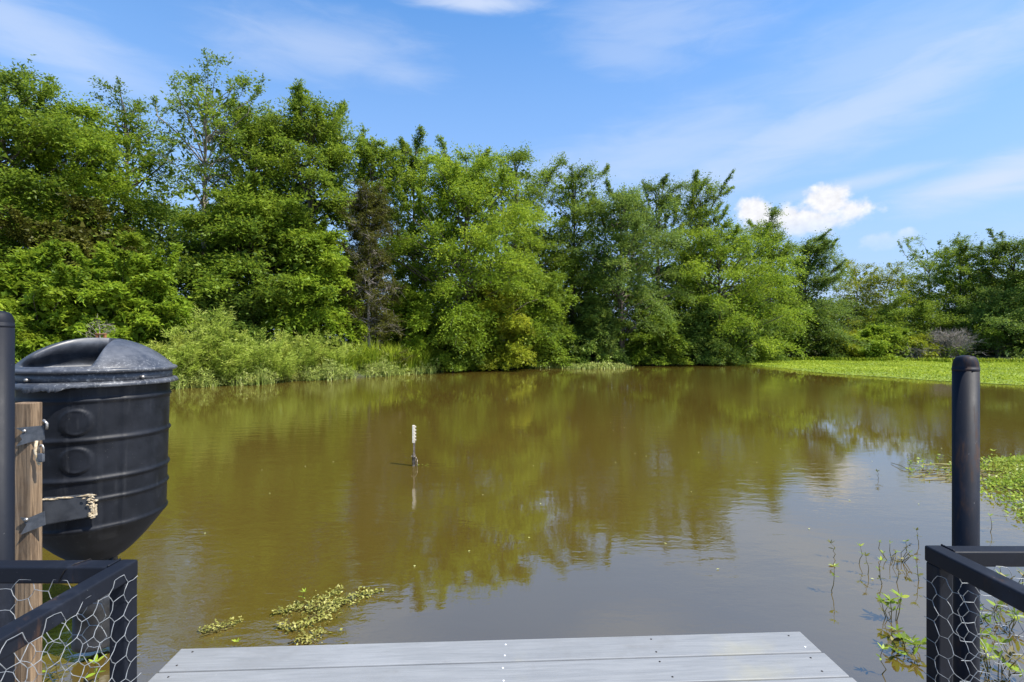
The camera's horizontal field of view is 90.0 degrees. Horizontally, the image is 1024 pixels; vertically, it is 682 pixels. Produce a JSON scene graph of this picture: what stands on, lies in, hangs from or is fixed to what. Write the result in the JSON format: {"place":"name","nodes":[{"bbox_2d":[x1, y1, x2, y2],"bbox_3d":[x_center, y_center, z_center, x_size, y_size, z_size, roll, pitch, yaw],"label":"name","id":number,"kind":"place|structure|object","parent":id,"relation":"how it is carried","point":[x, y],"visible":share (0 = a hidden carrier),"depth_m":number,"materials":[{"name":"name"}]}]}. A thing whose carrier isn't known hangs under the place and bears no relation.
{"place":"outdoors","nodes":[
{"label":"outdoors","id":0,"kind":"place"},
{"bbox_2d":[0,0,1023,340],"label":"sky","id":1,"kind":"structure","parent":0,"point":[874,123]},
{"bbox_2d":[42,362,1023,681],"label":"water","id":2,"kind":"structure","parent":0,"point":[658,500],"depth_m":5.11,"materials":[{"name":"brown liquid"}]},
{"bbox_2d":[0,311,14,681],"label":"steel post","id":3,"kind":"object","parent":2,"relation":"in","point":[7,440],"visible":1,"depth_m":2.04,"materials":[{"name":"black metal"}]},
{"bbox_2d":[15,402,48,681],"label":"wooden post","id":4,"kind":"object","parent":2,"relation":"in","point":[30,521],"visible":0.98,"depth_m":2.30,"materials":[{"name":"brown wood"}]},
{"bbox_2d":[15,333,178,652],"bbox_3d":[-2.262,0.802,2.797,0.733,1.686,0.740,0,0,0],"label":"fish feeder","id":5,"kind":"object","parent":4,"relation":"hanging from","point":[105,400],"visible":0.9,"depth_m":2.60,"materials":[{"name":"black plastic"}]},
{"bbox_2d":[50,650,65,678],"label":"water plant","id":6,"kind":"object","parent":2,"relation":"on","point":[56,675],"visible":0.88,"depth_m":2.58,"materials":[{"name":"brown plant"}]},
{"bbox_2d":[84,654,107,681],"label":"water plant","id":7,"kind":"object","parent":2,"relation":"on","point":[95,669],"visible":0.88,"depth_m":2.52,"materials":[{"name":"green plant"}]},
{"bbox_2d":[198,616,242,636],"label":"floating weed","id":8,"kind":"object","parent":2,"relation":"on","point":[218,629],"visible":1,"depth_m":3.02,"materials":[{"name":"green plant"}]},
{"bbox_2d":[271,584,383,644],"bbox_3d":[-1.211,1.674,3.209,0.529,0.051,0.726,0,0,16],"label":"floating weed","id":9,"kind":"object","parent":2,"relation":"on","point":[327,606],"visible":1,"depth_m":3.21,"materials":[{"name":"green plant"}]},
{"bbox_2d":[411,425,428,465],"bbox_3d":[-1.250,1.674,6.979,0.253,1.052,0.056,0,0,-5],"label":"marker stake","id":10,"kind":"object","parent":2,"relation":"in","point":[414,458],"visible":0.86,"depth_m":6.96,"materials":[{"name":"white paint"}]},
{"bbox_2d":[148,632,855,681],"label":"dock","id":11,"kind":"object","parent":2,"relation":"in","point":[772,657],"visible":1,"depth_m":1.92,"materials":[{"name":"grey wood"}]},
{"bbox_2d":[0,558,140,681],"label":"railing","id":12,"kind":"object","parent":11,"relation":"on","point":[96,580],"visible":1,"depth_m":1.70,"materials":[{"name":"metal"}]},
{"bbox_2d":[923,544,1023,681],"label":"railing","id":13,"kind":"object","parent":11,"relation":"on","point":[967,564],"visible":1,"depth_m":1.82,"materials":[{"name":"metal"}]},
{"bbox_2d":[529,360,633,368],"bbox_3d":[4.266,1.468,32.504,7.292,0.504,3.941,0,0,0],"label":"reed bed","id":14,"kind":"object","parent":2,"relation":"on","point":[598,365],"visible":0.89,"depth_m":31.77,"materials":[{"name":"green plant"}]},
{"bbox_2d":[876,642,888,673],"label":"water plant","id":15,"kind":"object","parent":2,"relation":"on","point":[883,647],"visible":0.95,"depth_m":2.61,"materials":[{"name":"green plant"}]},
{"bbox_2d":[746,361,1023,384],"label":"floating mat","id":16,"kind":"object","parent":2,"relation":"on","point":[877,374],"visible":0.11,"depth_m":26.59,"materials":[{"name":"green plant"}]},
{"bbox_2d":[728,355,1023,362],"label":"mat rim","id":17,"kind":"object","parent":16,"relation":"on","point":[935,359],"visible":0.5,"depth_m":40.42,"materials":[{"name":"green plant"}]},
{"bbox_2d":[893,342,942,359],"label":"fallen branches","id":18,"kind":"object","parent":17,"relation":"on","point":[913,355],"visible":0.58,"depth_m":40.73,"materials":[{"name":"brown wood"}]},
{"bbox_2d":[748,359,1023,384],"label":"mat leaves","id":19,"kind":"object","parent":16,"relation":"on","point":[931,371],"visible":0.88,"depth_m":29.58,"materials":[{"name":"green plant"}]},
{"bbox_2d":[876,589,908,620],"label":"water plant","id":20,"kind":"object","parent":2,"relation":"on","point":[881,600],"visible":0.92,"depth_m":3.12,"materials":[{"name":"green plant"}]},
{"bbox_2d":[878,539,913,562],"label":"water plant","id":21,"kind":"object","parent":2,"relation":"on","point":[898,551],"visible":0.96,"depth_m":3.94,"materials":[{"name":"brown plant"}]},
{"bbox_2d":[883,624,925,662],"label":"water plant","id":22,"kind":"object","parent":2,"relation":"on","point":[904,636],"visible":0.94,"depth_m":2.80,"materials":[{"name":"green plant"}]},
{"bbox_2d":[892,453,1023,522],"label":"plants","id":23,"kind":"object","parent":2,"relation":"on","point":[1010,471],"depth_m":6.23,"materials":[{"name":"green plant"}]},
{"bbox_2d":[951,355,979,681],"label":"steel post","id":24,"kind":"object","parent":2,"relation":"in","point":[965,369],"visible":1,"depth_m":2.12,"materials":[{"name":"black metal"}]},
{"bbox_2d":[980,628,1023,681],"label":"water plant","id":25,"kind":"object","parent":2,"relation":"on","point":[997,655],"visible":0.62,"depth_m":2.60,"materials":[{"name":"green plant"}]},
{"bbox_2d":[980,599,1023,634],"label":"water plant","id":26,"kind":"object","parent":2,"relation":"on","point":[1000,603],"visible":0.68,"depth_m":3.05,"materials":[{"name":"green plant"}]},
{"bbox_2d":[995,568,1023,584],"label":"water plant","id":27,"kind":"object","parent":2,"relation":"on","point":[1022,574],"visible":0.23,"depth_m":3.50,"materials":[{"name":"green plant"}]},
{"bbox_2d":[218,343,1022,384],"bbox_3d":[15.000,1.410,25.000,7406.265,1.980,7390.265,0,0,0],"label":"ground","id":28,"kind":"structure","parent":0,"point":[986,355],"depth_m":41.60,"materials":[{"name":"green plant"}]},
{"bbox_2d":[0,236,88,361],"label":"shrub","id":29,"kind":"object","parent":28,"relation":"on","point":[23,273],"visible":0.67,"depth_m":17.84,"materials":[{"name":"green plant"}]},
{"bbox_2d":[0,54,146,311],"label":"tree","id":30,"kind":"object","parent":28,"relation":"on","point":[26,126],"visible":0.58,"depth_m":21.00,"materials":[{"name":"green plant"}]},
{"bbox_2d":[0,187,164,336],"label":"shrub","id":31,"kind":"object","parent":28,"relation":"on","point":[83,239],"visible":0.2,"depth_m":20.67,"materials":[{"name":"green plant"}]},
{"bbox_2d":[0,86,171,260],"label":"tree","id":32,"kind":"object","parent":28,"relation":"on","point":[92,115],"visible":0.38,"depth_m":22.57,"materials":[{"name":"green plant"}]},
{"bbox_2d":[85,314,115,337],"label":"twiggy shrub","id":33,"kind":"object","parent":28,"relation":"on","point":[104,330],"visible":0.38,"depth_m":17.56,"materials":[{"name":"plant"}]},
{"bbox_2d":[15,230,203,373],"bbox_3d":[-14.794,-1.280,19.226,6.113,5.823,6.203,0,0,0],"label":"tree","id":34,"kind":"object","parent":28,"relation":"on","point":[127,292],"visible":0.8,"depth_m":18.65,"materials":[{"name":"green plant"}]},
{"bbox_2d":[69,75,182,259],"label":"tree","id":35,"kind":"object","parent":28,"relation":"on","point":[127,125],"visible":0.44,"depth_m":25.89,"materials":[{"name":"green plant"}]},
{"bbox_2d":[112,174,212,329],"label":"tree","id":36,"kind":"object","parent":28,"relation":"on","point":[162,238],"visible":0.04,"depth_m":30.16,"materials":[{"name":"green plant"}]},
{"bbox_2d":[140,337,195,383],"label":"feathery plant","id":37,"kind":"object","parent":28,"relation":"on","point":[172,354],"visible":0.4,"depth_m":18.17,"materials":[{"name":"green plant"}]},
{"bbox_2d":[161,321,211,382],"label":"feathery plant","id":38,"kind":"object","parent":28,"relation":"on","point":[193,348],"visible":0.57,"depth_m":18.61,"materials":[{"name":"green plant"}]},
{"bbox_2d":[119,47,282,280],"bbox_3d":[-14.716,-6.251,24.876,6.624,14.950,7.742,0,0,-30],"label":"tree","id":39,"kind":"object","parent":28,"relation":"on","point":[226,106],"visible":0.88,"depth_m":24.38,"materials":[{"name":"green plant"}]},
{"bbox_2d":[147,232,274,338],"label":"tree","id":40,"kind":"object","parent":28,"relation":"on","point":[212,277],"visible":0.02,"depth_m":28.81,"materials":[{"name":"green plant"}]},
{"bbox_2d":[186,302,237,380],"bbox_3d":[-11.479,0.098,19.534,1.795,3.145,1.666,0,0,0],"label":"feathery plant","id":41,"kind":"object","parent":28,"relation":"on","point":[215,340],"visible":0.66,"depth_m":19.32,"materials":[{"name":"green plant"}]},
{"bbox_2d":[15,350,432,379],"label":"bank grass","id":42,"kind":"structure","parent":28,"relation":"on","point":[358,363],"depth_m":24.50,"materials":[{"name":"green plant"}]},
{"bbox_2d":[181,280,272,354],"bbox_3d":[-12.616,-0.528,22.601,5.293,4.306,4.162,0,0,38],"label":"shrub","id":43,"kind":"object","parent":28,"relation":"on","point":[243,316],"visible":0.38,"depth_m":22.09,"materials":[{"name":"green plant"}]},
{"bbox_2d":[204,335,260,384],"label":"feathery plant","id":44,"kind":"object","parent":28,"relation":"on","point":[233,363],"visible":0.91,"depth_m":19.41,"materials":[{"name":"green plant"}]},
{"bbox_2d":[195,101,305,303],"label":"tree","id":45,"kind":"object","parent":28,"relation":"on","point":[250,143],"visible":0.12,"depth_m":27.35,"materials":[{"name":"green plant"}]},
{"bbox_2d":[148,169,357,353],"bbox_3d":[-12.627,-3.346,24.765,9.787,9.607,8.683,0,0,0],"label":"tree","id":46,"kind":"object","parent":28,"relation":"on","point":[251,225],"visible":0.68,"depth_m":23.42,"materials":[{"name":"green plant"}]},
{"bbox_2d":[232,326,288,374],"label":"feathery plant","id":47,"kind":"object","parent":28,"relation":"on","point":[272,344],"visible":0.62,"depth_m":20.28,"materials":[{"name":"green plant"}]},
{"bbox_2d":[255,347,306,382],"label":"feathery plant","id":48,"kind":"object","parent":28,"relation":"on","point":[288,367],"visible":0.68,"depth_m":20.77,"materials":[{"name":"green plant"}]},
{"bbox_2d":[244,191,352,337],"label":"tree","id":49,"kind":"object","parent":28,"relation":"on","point":[318,224],"depth_m":32.85,"materials":[{"name":"green plant"}]},
{"bbox_2d":[226,78,374,344],"bbox_3d":[-10.733,-6.067,27.240,6.739,14.937,8.331,0,0,0],"label":"tree","id":50,"kind":"object","parent":28,"relation":"on","point":[315,133],"visible":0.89,"depth_m":26.30,"materials":[{"name":"green plant"}]},
{"bbox_2d":[275,328,333,374],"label":"feathery plant","id":51,"kind":"object","parent":28,"relation":"on","point":[309,354],"visible":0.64,"depth_m":22.17,"materials":[{"name":"green plant"}]},
{"bbox_2d":[170,351,443,388],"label":"waterside plants","id":52,"kind":"object","parent":28,"relation":"on","point":[257,382],"visible":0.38,"depth_m":21.08,"materials":[{"name":"green plant"}]},
{"bbox_2d":[255,225,375,347],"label":"tree","id":53,"kind":"object","parent":28,"relation":"on","point":[331,314],"visible":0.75,"depth_m":24.20,"materials":[{"name":"green plant"}]},
{"bbox_2d":[15,336,644,362],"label":"undergrowth","id":54,"kind":"object","parent":28,"relation":"on","point":[342,341],"visible":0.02,"depth_m":29.11,"materials":[{"name":"green plant"}]},
{"bbox_2d":[312,335,365,368],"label":"feathery plant","id":55,"kind":"object","parent":28,"relation":"on","point":[341,353],"visible":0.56,"depth_m":23.45,"materials":[{"name":"green plant"}]},
{"bbox_2d":[324,350,356,370],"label":"grass tuft","id":56,"kind":"object","parent":28,"relation":"on","point":[342,363],"visible":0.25,"depth_m":23.38,"materials":[{"name":"green plant"}]},
{"bbox_2d":[334,346,364,369],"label":"grass tuft","id":57,"kind":"object","parent":28,"relation":"on","point":[354,363],"visible":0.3,"depth_m":24.03,"materials":[{"name":"green plant"}]},
{"bbox_2d":[329,237,397,349],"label":"tree","id":58,"kind":"object","parent":28,"relation":"on","point":[356,297],"visible":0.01,"depth_m":34.13,"materials":[{"name":"green plant"}]},
{"bbox_2d":[349,338,391,368],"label":"grass tuft","id":59,"kind":"object","parent":28,"relation":"on","point":[373,352],"visible":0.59,"depth_m":24.93,"materials":[{"name":"green plant"}]},
{"bbox_2d":[329,178,414,366],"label":"dead cedar","id":60,"kind":"object","parent":28,"relation":"on","point":[365,236],"visible":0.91,"depth_m":25.79,"materials":[{"name":"brown wood"}]},
{"bbox_2d":[370,311,391,347],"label":"bare tree","id":61,"kind":"object","parent":28,"relation":"on","point":[380,339],"visible":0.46,"depth_m":26.28,"materials":[{"name":"brown plant"}]},
{"bbox_2d":[340,134,423,348],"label":"tree","id":62,"kind":"object","parent":28,"relation":"on","point":[370,164],"visible":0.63,"depth_m":29.44,"materials":[{"name":"green plant"}]},
{"bbox_2d":[379,339,408,370],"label":"grass tuft","id":63,"kind":"object","parent":28,"relation":"on","point":[394,350],"visible":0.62,"depth_m":25.96,"materials":[{"name":"green plant"}]},
{"bbox_2d":[389,343,421,370],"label":"grass tuft","id":64,"kind":"object","parent":28,"relation":"on","point":[410,362],"visible":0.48,"depth_m":26.59,"materials":[{"name":"green plant"}]},
{"bbox_2d":[373,280,439,356],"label":"tree","id":65,"kind":"object","parent":28,"relation":"on","point":[412,310],"visible":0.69,"depth_m":27.83,"materials":[{"name":"green plant"}]},
{"bbox_2d":[380,124,445,307],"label":"tree","id":66,"kind":"object","parent":28,"relation":"on","point":[406,147],"visible":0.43,"depth_m":32.38,"materials":[{"name":"green plant"}]},
{"bbox_2d":[370,237,481,338],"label":"tree","id":67,"kind":"object","parent":28,"relation":"on","point":[421,286],"visible":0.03,"depth_m":37.24,"materials":[{"name":"green plant"}]},
{"bbox_2d":[415,349,437,370],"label":"grass tuft","id":68,"kind":"object","parent":28,"relation":"on","point":[424,361],"visible":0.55,"depth_m":27.27,"materials":[{"name":"green plant"}]},
{"bbox_2d":[410,313,510,371],"bbox_3d":[-3.344,0.060,29.667,5.192,3.889,6.000,0,0,41],"label":"shrub","id":69,"kind":"object","parent":28,"relation":"on","point":[456,363],"visible":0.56,"depth_m":28.16,"materials":[{"name":"green plant"}]},
{"bbox_2d":[362,134,568,369],"bbox_3d":[-2.140,-4.915,30.402,9.507,13.711,12.919,0,0,41],"label":"tree","id":70,"kind":"object","parent":28,"relation":"on","point":[470,188],"visible":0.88,"depth_m":28.61,"materials":[{"name":"green plant"}]},
{"bbox_2d":[463,354,516,370],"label":"waterside leaves","id":71,"kind":"object","parent":28,"relation":"on","point":[471,367],"visible":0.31,"depth_m":29.26,"materials":[{"name":"green plant"}]},
{"bbox_2d":[449,275,541,370],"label":"tree","id":72,"kind":"object","parent":28,"relation":"on","point":[509,348],"visible":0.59,"depth_m":29.19,"materials":[{"name":"green plant"}]},
{"bbox_2d":[460,141,579,324],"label":"tree","id":73,"kind":"object","parent":28,"relation":"on","point":[518,157],"visible":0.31,"depth_m":35.54,"materials":[{"name":"green plant"}]},
{"bbox_2d":[503,263,582,366],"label":"tree","id":74,"kind":"object","parent":28,"relation":"on","point":[553,281],"visible":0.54,"depth_m":32.02,"materials":[{"name":"green plant"}]},
{"bbox_2d":[509,226,594,319],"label":"tree","id":75,"kind":"object","parent":28,"relation":"on","point":[540,255],"visible":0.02,"depth_m":40.38,"materials":[{"name":"green plant"}]},
{"bbox_2d":[534,326,590,364],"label":"shrub","id":76,"kind":"object","parent":28,"relation":"on","point":[575,354],"visible":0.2,"depth_m":33.01,"materials":[{"name":"green plant"}]},
{"bbox_2d":[442,357,692,369],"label":"shade grass","id":77,"kind":"structure","parent":28,"relation":"on","point":[592,359],"depth_m":35.32,"materials":[{"name":"green plant"}]},
{"bbox_2d":[509,151,644,327],"bbox_3d":[4.713,-6.181,37.780,11.313,15.375,8.456,0,0,0],"label":"tree","id":78,"kind":"object","parent":28,"relation":"on","point":[572,180],"visible":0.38,"depth_m":37.01,"materials":[{"name":"green plant"}]},
{"bbox_2d":[569,290,635,364],"bbox_3d":[5.682,-0.800,35.074,5.308,5.426,4.796,0,0,-42],"label":"shrub","id":79,"kind":"object","parent":28,"relation":"on","point":[601,332],"visible":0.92,"depth_m":34.10,"materials":[{"name":"green leaf"},{"name":"bark"}]},
{"bbox_2d":[575,253,647,342],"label":"tree","id":80,"kind":"object","parent":28,"relation":"on","point":[610,295],"visible":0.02,"depth_m":41.75,"materials":[{"name":"green plant"}]},
{"bbox_2d":[547,176,698,362],"bbox_3d":[7.501,-4.629,35.657,10.125,13.180,8.944,0,0,25],"label":"tree","id":81,"kind":"object","parent":28,"relation":"on","point":[634,238],"visible":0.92,"depth_m":34.54,"materials":[{"name":"green plant"}]},
{"bbox_2d":[615,308,696,365],"bbox_3d":[9.933,-0.032,35.770,5.704,4.580,4.453,0,0,23],"label":"shrub","id":82,"kind":"object","parent":28,"relation":"on","point":[654,343],"visible":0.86,"depth_m":34.99,"materials":[{"name":"green plant"}]},
{"bbox_2d":[625,172,736,337],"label":"tree","id":83,"kind":"object","parent":28,"relation":"on","point":[662,198],"visible":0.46,"depth_m":40.01,"materials":[{"name":"green plant"}]},
{"bbox_2d":[644,261,717,327],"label":"tree","id":84,"kind":"object","parent":28,"relation":"on","point":[674,281],"visible":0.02,"depth_m":45.69,"materials":[{"name":"green plant"}]},
{"bbox_2d":[661,301,762,364],"bbox_3d":[13.856,-0.397,37.814,8.009,5.449,7.449,0,0,0],"label":"shrub","id":85,"kind":"object","parent":28,"relation":"on","point":[708,351],"visible":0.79,"depth_m":36.23,"materials":[{"name":"green plant"}]},
{"bbox_2d":[660,169,788,328],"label":"tree","id":86,"kind":"object","parent":28,"relation":"on","point":[691,206],"visible":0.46,"depth_m":41.26,"materials":[{"name":"green plant"}]},
{"bbox_2d":[646,214,819,364],"bbox_3d":[16.304,-3.808,38.296,12.238,12.261,15.302,0,0,0],"label":"tree","id":87,"kind":"object","parent":28,"relation":"on","point":[735,243],"visible":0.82,"depth_m":36.91,"materials":[{"name":"green plant"}]},
{"bbox_2d":[729,292,794,361],"bbox_3d":[19.011,-0.883,41.589,7.448,6.757,7.898,0,0,0],"label":"shrub","id":88,"kind":"object","parent":28,"relation":"on","point":[771,331],"visible":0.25,"depth_m":40.00,"materials":[{"name":"green plant"}]},
{"bbox_2d":[716,275,808,345],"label":"tree","id":89,"kind":"object","parent":28,"relation":"on","point":[740,289],"visible":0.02,"depth_m":48.76,"materials":[{"name":"green plant"}]},
{"bbox_2d":[737,202,815,346],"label":"tree","id":90,"kind":"object","parent":28,"relation":"on","point":[787,250],"visible":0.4,"depth_m":43.81,"materials":[{"name":"green plant"}]},
{"bbox_2d":[757,297,853,358],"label":"shrub","id":91,"kind":"object","parent":28,"relation":"on","point":[811,349],"visible":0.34,"depth_m":43.40,"materials":[{"name":"green plant"}]},
{"bbox_2d":[772,287,850,332],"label":"tree","id":92,"kind":"object","parent":28,"relation":"on","point":[818,299],"visible":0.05,"depth_m":49.94,"materials":[{"name":"green plant"}]},
{"bbox_2d":[773,227,878,356],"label":"tree","id":93,"kind":"object","parent":28,"relation":"on","point":[820,251],"visible":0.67,"depth_m":44.22,"materials":[{"name":"green plant"}]},
{"bbox_2d":[817,295,876,330],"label":"tree","id":94,"kind":"object","parent":28,"relation":"on","point":[849,314],"visible":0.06,"depth_m":55.12,"materials":[{"name":"green plant"}]},
{"bbox_2d":[822,329,875,356],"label":"shrub","id":95,"kind":"object","parent":28,"relation":"on","point":[852,349],"visible":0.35,"depth_m":42.91,"materials":[{"name":"green plant"}]},
{"bbox_2d":[829,258,891,329],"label":"tree","id":96,"kind":"object","parent":28,"relation":"on","point":[854,270],"visible":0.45,"depth_m":53.56,"materials":[{"name":"green plant"}]},
{"bbox_2d":[850,320,916,361],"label":"shrub","id":97,"kind":"object","parent":28,"relation":"on","point":[884,343],"visible":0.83,"depth_m":41.93,"materials":[{"name":"green plant"}]},
{"bbox_2d":[823,261,954,335],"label":"tree","id":98,"kind":"object","parent":28,"relation":"on","point":[890,279],"visible":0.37,"depth_m":50.46,"materials":[{"name":"green plant"}]},
{"bbox_2d":[870,232,973,331],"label":"tree","id":99,"kind":"object","parent":28,"relation":"on","point":[912,255],"visible":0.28,"depth_m":53.03,"materials":[{"name":"green plant"}]},
{"bbox_2d":[895,333,951,360],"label":"shrub","id":100,"kind":"object","parent":28,"relation":"on","point":[919,339],"visible":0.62,"depth_m":40.97,"materials":[{"name":"green plant"}]},
{"bbox_2d":[844,289,1007,356],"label":"tree","id":101,"kind":"object","parent":28,"relation":"on","point":[926,309],"visible":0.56,"depth_m":44.23,"materials":[{"name":"green plant"}]},
{"bbox_2d":[883,232,1023,354],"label":"tree","id":102,"kind":"object","parent":28,"relation":"on","point":[950,284],"visible":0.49,"depth_m":45.66,"materials":[{"name":"green plant"}]},
{"bbox_2d":[923,327,989,357],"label":"brush heap","id":103,"kind":"object","parent":28,"relation":"on","point":[943,337],"visible":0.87,"depth_m":40.65,"materials":[{"name":"grey wood"}]},
{"bbox_2d":[928,228,1023,353],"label":"tree","id":104,"kind":"object","parent":28,"relation":"on","point":[1003,247],"visible":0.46,"depth_m":44.38,"materials":[{"name":"green plant"}]},
{"bbox_2d":[929,283,1023,358],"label":"tree","id":105,"kind":"object","parent":28,"relation":"on","point":[1008,321],"visible":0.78,"depth_m":41.33,"materials":[{"name":"green leaf"},{"name":"bark"}]},
{"bbox_2d":[998,241,1023,356],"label":"tree","id":106,"kind":"object","parent":28,"relation":"on","point":[1021,285],"visible":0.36,"depth_m":41.60,"materials":[{"name":"green plant"}]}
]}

